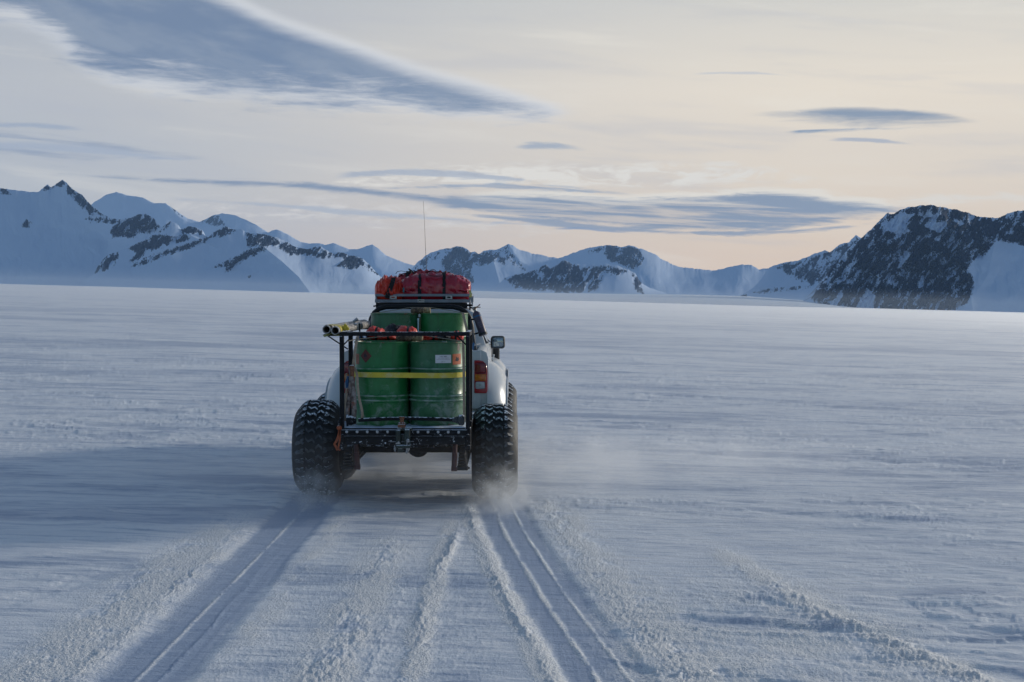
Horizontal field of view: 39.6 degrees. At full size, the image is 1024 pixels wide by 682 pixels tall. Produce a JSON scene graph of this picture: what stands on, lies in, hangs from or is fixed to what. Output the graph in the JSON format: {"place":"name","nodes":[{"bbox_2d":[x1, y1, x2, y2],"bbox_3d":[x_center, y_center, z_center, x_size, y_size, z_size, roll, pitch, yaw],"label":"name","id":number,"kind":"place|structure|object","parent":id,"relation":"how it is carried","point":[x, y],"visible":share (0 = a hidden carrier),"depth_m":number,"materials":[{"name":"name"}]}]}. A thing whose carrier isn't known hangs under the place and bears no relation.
{"place":"outdoors","nodes":[
{"label":"outdoors","id":0,"kind":"place"},
{"bbox_2d":[0,180,161,285],"bbox_3d":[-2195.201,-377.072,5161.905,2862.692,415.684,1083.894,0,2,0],"label":"mountain","id":1,"kind":"structure","parent":0,"point":[61,232],"depth_m":4874.84,"materials":[{"name":"white snow"}]},
{"bbox_2d":[80,221,381,293],"bbox_3d":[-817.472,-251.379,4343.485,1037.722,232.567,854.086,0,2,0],"label":"mountain","id":2,"kind":"structure","parent":0,"point":[171,255],"depth_m":4185.22,"materials":[{"name":"white snow"}]},
{"bbox_2d":[92,192,413,276],"bbox_3d":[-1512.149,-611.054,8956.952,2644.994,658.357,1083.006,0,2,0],"label":"mountain","id":3,"kind":"structure","parent":0,"point":[116,205],"depth_m":8921.98,"materials":[{"name":"white snow"}]},
{"bbox_2d":[0,284,1023,681],"bbox_3d":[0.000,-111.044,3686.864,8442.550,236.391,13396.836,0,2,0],"label":"snow ground","id":4,"kind":"structure","parent":0,"point":[730,488],"depth_m":15.81,"materials":[{"name":"white snow"}]},
{"bbox_2d":[281,468,523,513],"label":"flying snow crumbs","id":5,"kind":"object","parent":4,"relation":"on","point":[459,503],"visible":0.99,"depth_m":15.61,"materials":[{"name":"white snow"}]},
{"bbox_2d":[292,203,517,498],"bbox_3d":[-1.202,-0.086,18.594,2.547,3.676,8.124,0,2,0],"label":"pickup truck","id":6,"kind":"object","parent":4,"relation":"on","point":[485,435],"visible":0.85,"depth_m":15.90,"materials":[{"name":"metal"}]},
{"bbox_2d":[333,418,341,450],"bbox_3d":[-1.803,0.965,14.702,0.088,0.346,0.046,-1,2,-17],"label":"orange strap","id":7,"kind":"object","parent":6,"relation":"hanging from","point":[339,427],"visible":1,"depth_m":14.71,"materials":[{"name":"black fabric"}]},
{"bbox_2d":[322,319,366,333],"bbox_3d":[-1.958,-0.182,16.952,0.093,0.093,3.900,0,2,0],"label":"carrying tube","id":8,"kind":"object","parent":6,"relation":"on","point":[326,329],"visible":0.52,"depth_m":15.30,"materials":[{"name":"white plastic"}]},
{"bbox_2d":[344,365,356,426],"bbox_3d":[-1.684,0.578,14.813,0.130,0.660,0.086,0,2,0],"label":"canvas bundle","id":9,"kind":"object","parent":6,"relation":"in","point":[350,394],"visible":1,"depth_m":14.81,"materials":[{"name":"beige fabric"}]},
{"bbox_2d":[331,321,369,334],"bbox_3d":[-1.863,-0.170,16.938,0.093,0.093,3.930,0,2,0],"label":"carrying tube","id":10,"kind":"object","parent":6,"relation":"on","point":[335,330],"visible":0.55,"depth_m":16.36,"materials":[{"name":"white plastic"}]},
{"bbox_2d":[342,324,349,330],"bbox_3d":[-1.787,-0.147,15.251,0.083,0.080,0.059,1,2,22],"label":"tape knot","id":11,"kind":"object","parent":10,"relation":"on","point":[345,327],"visible":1,"depth_m":15.24,"materials":[{"name":"yellow plastic"}]},
{"bbox_2d":[353,317,358,325],"bbox_3d":[-1.780,-0.224,16.201,0.075,0.096,0.060,0,2,0],"label":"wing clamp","id":12,"kind":"object","parent":10,"relation":"attached to","point":[355,320],"visible":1,"depth_m":16.18,"materials":[{"name":"metal"}]},
{"bbox_2d":[354,340,409,425],"bbox_3d":[-1.384,0.439,15.141,0.603,0.875,0.603,0,2,0],"label":"fuel drum","id":13,"kind":"object","parent":6,"relation":"on","point":[384,397],"visible":0.84,"depth_m":14.89,"materials":[{"name":"green paint"}]},
{"bbox_2d":[352,336,358,364],"bbox_3d":[-1.639,0.120,14.842,0.080,0.342,0.099,0,2,0],"label":"lashing strap","id":14,"kind":"object","parent":13,"relation":"attached to","point":[355,349],"visible":1,"depth_m":14.80,"materials":[{"name":"grey fabric"}]},
{"bbox_2d":[354,367,363,417],"bbox_3d":[-1.609,0.545,14.814,0.124,0.569,0.003,0,2,0],"label":"lashing strap","id":15,"kind":"object","parent":14,"relation":"hanging from","point":[358,391],"visible":1,"depth_m":14.81,"materials":[{"name":"grey fabric"}]},
{"bbox_2d":[396,336,422,341],"bbox_3d":[-1.090,-0.035,15.120,0.292,0.086,0.154,0,2,0],"label":"timber chock","id":16,"kind":"object","parent":13,"relation":"on","point":[409,338],"visible":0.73,"depth_m":15.06,"materials":[{"name":"wood"}]},
{"bbox_2d":[349,336,461,341],"bbox_3d":[-1.116,-0.036,14.998,1.196,0.082,0.262,0,2,-3],"label":"rope","id":17,"kind":"object","parent":16,"relation":"on","point":[386,336],"visible":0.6,"depth_m":14.99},
{"bbox_2d":[354,371,465,377],"bbox_3d":[-1.109,0.349,15.113,1.248,0.060,0.551,0,2,0],"label":"ratchet strap","id":18,"kind":"object","parent":13,"relation":"attached to","point":[406,375],"visible":0.79,"depth_m":14.84,"materials":[{"name":"yellow fabric"}]},
{"bbox_2d":[365,339,409,416],"bbox_3d":[-1.384,0.420,15.760,0.603,0.875,0.603,0,2,0],"label":"fuel drum","id":19,"kind":"object","parent":6,"relation":"on","point":[409,372],"visible":0.06,"depth_m":15.63,"materials":[{"name":"green paint"}]},
{"bbox_2d":[359,336,366,340],"bbox_3d":[-1.634,-0.038,15.510,0.093,0.093,0.334,0,2,0],"label":"stuff sack","id":20,"kind":"object","parent":19,"relation":"on","point":[360,337],"visible":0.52,"depth_m":15.38,"materials":[{"name":"blue fabric"}]},
{"bbox_2d":[366,326,384,339],"bbox_3d":[-1.509,-0.083,15.732,0.212,0.174,0.354,0,2,0],"label":"stuff sack","id":21,"kind":"object","parent":19,"relation":"on","point":[374,329],"visible":0.39,"depth_m":15.62,"materials":[{"name":"red fabric"}]},
{"bbox_2d":[377,336,395,339],"bbox_3d":[-1.363,-0.053,15.604,0.234,0.103,0.369,0,2,0],"label":"stuff sack","id":22,"kind":"object","parent":19,"relation":"on","point":[388,338],"visible":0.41,"depth_m":15.48,"materials":[{"name":"red fabric"}]},
{"bbox_2d":[384,323,397,331],"bbox_3d":[-1.343,-0.098,15.909,0.155,0.198,0.345,-1,2,-23],"label":"stuff sack","id":23,"kind":"object","parent":19,"relation":"on","point":[392,327],"visible":0.27,"depth_m":15.83,"materials":[{"name":"black fabric"}]},
{"bbox_2d":[396,325,416,331],"bbox_3d":[-1.164,-0.081,15.764,0.236,0.183,0.327,0,2,0],"label":"stuff sack","id":24,"kind":"object","parent":19,"relation":"on","point":[401,328],"visible":0.32,"depth_m":15.67,"materials":[{"name":"red fabric"}]},
{"bbox_2d":[375,274,403,298],"bbox_3d":[-1.640,-0.689,19.107,0.415,0.413,0.509,0,2,0],"label":"duffel bag","id":25,"kind":"object","parent":6,"relation":"on","point":[390,285],"visible":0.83,"depth_m":18.94,"materials":[{"name":"orange fabric"}]},
{"bbox_2d":[371,313,418,330],"bbox_3d":[-1.423,0.097,17.281,0.603,0.875,0.603,0,2,0],"label":"fuel drum","id":26,"kind":"object","parent":6,"relation":"on","point":[382,320],"visible":0.2,"depth_m":17.02,"materials":[{"name":"green paint"}]},
{"bbox_2d":[346,414,464,425],"bbox_3d":[-1.107,0.825,14.792,1.226,0.121,0.120,0,2,0],"label":"high-lift jack","id":27,"kind":"object","parent":6,"relation":"on","point":[458,420],"visible":1,"depth_m":14.77,"materials":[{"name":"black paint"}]},
{"bbox_2d":[396,269,449,279],"bbox_3d":[-1.174,-0.753,19.663,0.980,0.501,0.583,0,2,0],"label":"duffel bag","id":28,"kind":"object","parent":6,"relation":"on","point":[406,274],"visible":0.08,"depth_m":19.60,"materials":[{"name":"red fabric"}]},
{"bbox_2d":[401,272,470,298],"bbox_3d":[-1.037,-0.703,19.208,0.967,0.464,0.586,0,2,0],"label":"duffel bag","id":29,"kind":"object","parent":6,"relation":"on","point":[436,283],"visible":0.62,"depth_m":18.97,"materials":[{"name":"red fabric"}]},
{"bbox_2d":[409,340,465,425],"bbox_3d":[-0.796,0.439,15.141,0.603,0.875,0.603,0,2,0],"label":"fuel drum","id":30,"kind":"object","parent":6,"relation":"on","point":[436,397],"visible":0.94,"depth_m":14.89,"materials":[{"name":"green paint"}]},
{"bbox_2d":[420,313,467,338],"bbox_3d":[-0.824,0.097,17.281,0.603,0.875,0.603,0,2,0],"label":"fuel drum","id":31,"kind":"object","parent":6,"relation":"on","point":[441,322],"visible":0.2,"depth_m":17.02,"materials":[{"name":"green paint"}]},
{"bbox_2d":[411,307,430,313],"bbox_3d":[-1.105,-0.367,17.211,0.247,0.083,0.156,0,2,0],"label":"timber chock","id":32,"kind":"object","parent":31,"relation":"on","point":[417,310],"visible":0.98,"depth_m":17.16,"materials":[{"name":"wood"}]},
{"bbox_2d":[375,307,463,312],"bbox_3d":[-1.131,-0.370,17.222,1.130,0.076,0.060,0,2,0],"label":"rope","id":33,"kind":"object","parent":32,"relation":"on","point":[419,307],"visible":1,"depth_m":17.21,"materials":[{"name":"black"}]},
{"bbox_2d":[423,339,465,410],"bbox_3d":[-0.796,0.420,15.760,0.603,0.875,0.603,0,2,0],"label":"fuel drum","id":34,"kind":"object","parent":6,"relation":"on","point":[465,370],"visible":0.06,"depth_m":15.71,"materials":[{"name":"green paint"}]},
{"bbox_2d":[423,336,438,339],"bbox_3d":[-0.879,-0.049,15.631,0.305,0.110,0.360,0,2,0],"label":"stuff sack","id":35,"kind":"object","parent":34,"relation":"on","point":[428,338],"visible":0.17,"depth_m":15.49,"materials":[{"name":"red fabric"}]},
{"bbox_2d":[437,336,450,339],"bbox_3d":[-0.739,-0.044,15.524,0.151,0.080,0.328,0,2,0],"label":"stuff sack","id":36,"kind":"object","parent":34,"relation":"on","point":[448,337],"visible":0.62,"depth_m":15.40,"materials":[{"name":"black fabric"}]},
{"bbox_2d":[451,330,463,339],"bbox_3d":[-0.628,-0.055,15.652,0.199,0.127,0.368,0,2,0],"label":"stuff sack","id":37,"kind":"object","parent":34,"relation":"on","point":[456,337],"visible":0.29,"depth_m":15.52,"materials":[{"name":"red fabric"}]},
{"bbox_2d":[462,339,465,421],"bbox_3d":[-0.509,0.418,14.970,0.041,0.872,0.003,0,2,0],"label":"lashing strap","id":38,"kind":"object","parent":6,"relation":"attached to","point":[463,366],"visible":0.84,"depth_m":14.97,"materials":[{"name":"fabric"}]},
{"bbox_2d":[461,313,467,330],"bbox_3d":[-0.551,-0.152,16.898,0.033,0.369,0.162,-1,2,-37],"label":"lashing strap","id":39,"kind":"object","parent":6,"relation":"attached to","point":[464,320],"visible":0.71,"depth_m":16.90,"materials":[{"name":"grey fabric"}]},
{"bbox_2d":[471,304,486,336],"bbox_3d":[-0.442,-0.267,18.345,0.275,0.423,0.122,1,2,33],"label":"fire extinguisher","id":40,"kind":"object","parent":6,"relation":"attached to","point":[479,323],"visible":0.98,"depth_m":18.29,"materials":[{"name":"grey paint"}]},
{"bbox_2d":[0,0,1023,270],"label":"sky","id":41,"kind":"structure","parent":0,"point":[711,135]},
{"bbox_2d":[493,260,666,293],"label":"mountain","id":42,"kind":"structure","parent":0,"point":[563,276],"depth_m":5254.76,"materials":[{"name":"white snow"}]},
{"bbox_2d":[411,244,767,295],"bbox_3d":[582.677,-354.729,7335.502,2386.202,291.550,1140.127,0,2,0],"label":"mountain","id":43,"kind":"structure","parent":0,"point":[488,270],"depth_m":7214.50,"materials":[{"name":"white snow"}]},
{"bbox_2d":[740,235,859,299],"bbox_3d":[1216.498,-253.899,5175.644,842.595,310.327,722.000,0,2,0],"label":"mountain","id":44,"kind":"structure","parent":0,"point":[802,278],"depth_m":5064.63,"materials":[{"name":"white snow"}]},
{"bbox_2d":[803,205,1023,312],"bbox_3d":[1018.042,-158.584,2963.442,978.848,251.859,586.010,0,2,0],"label":"mountain","id":45,"kind":"structure","parent":0,"point":[927,257],"depth_m":2856.40,"materials":[{"name":"grey stone"}]}
]}

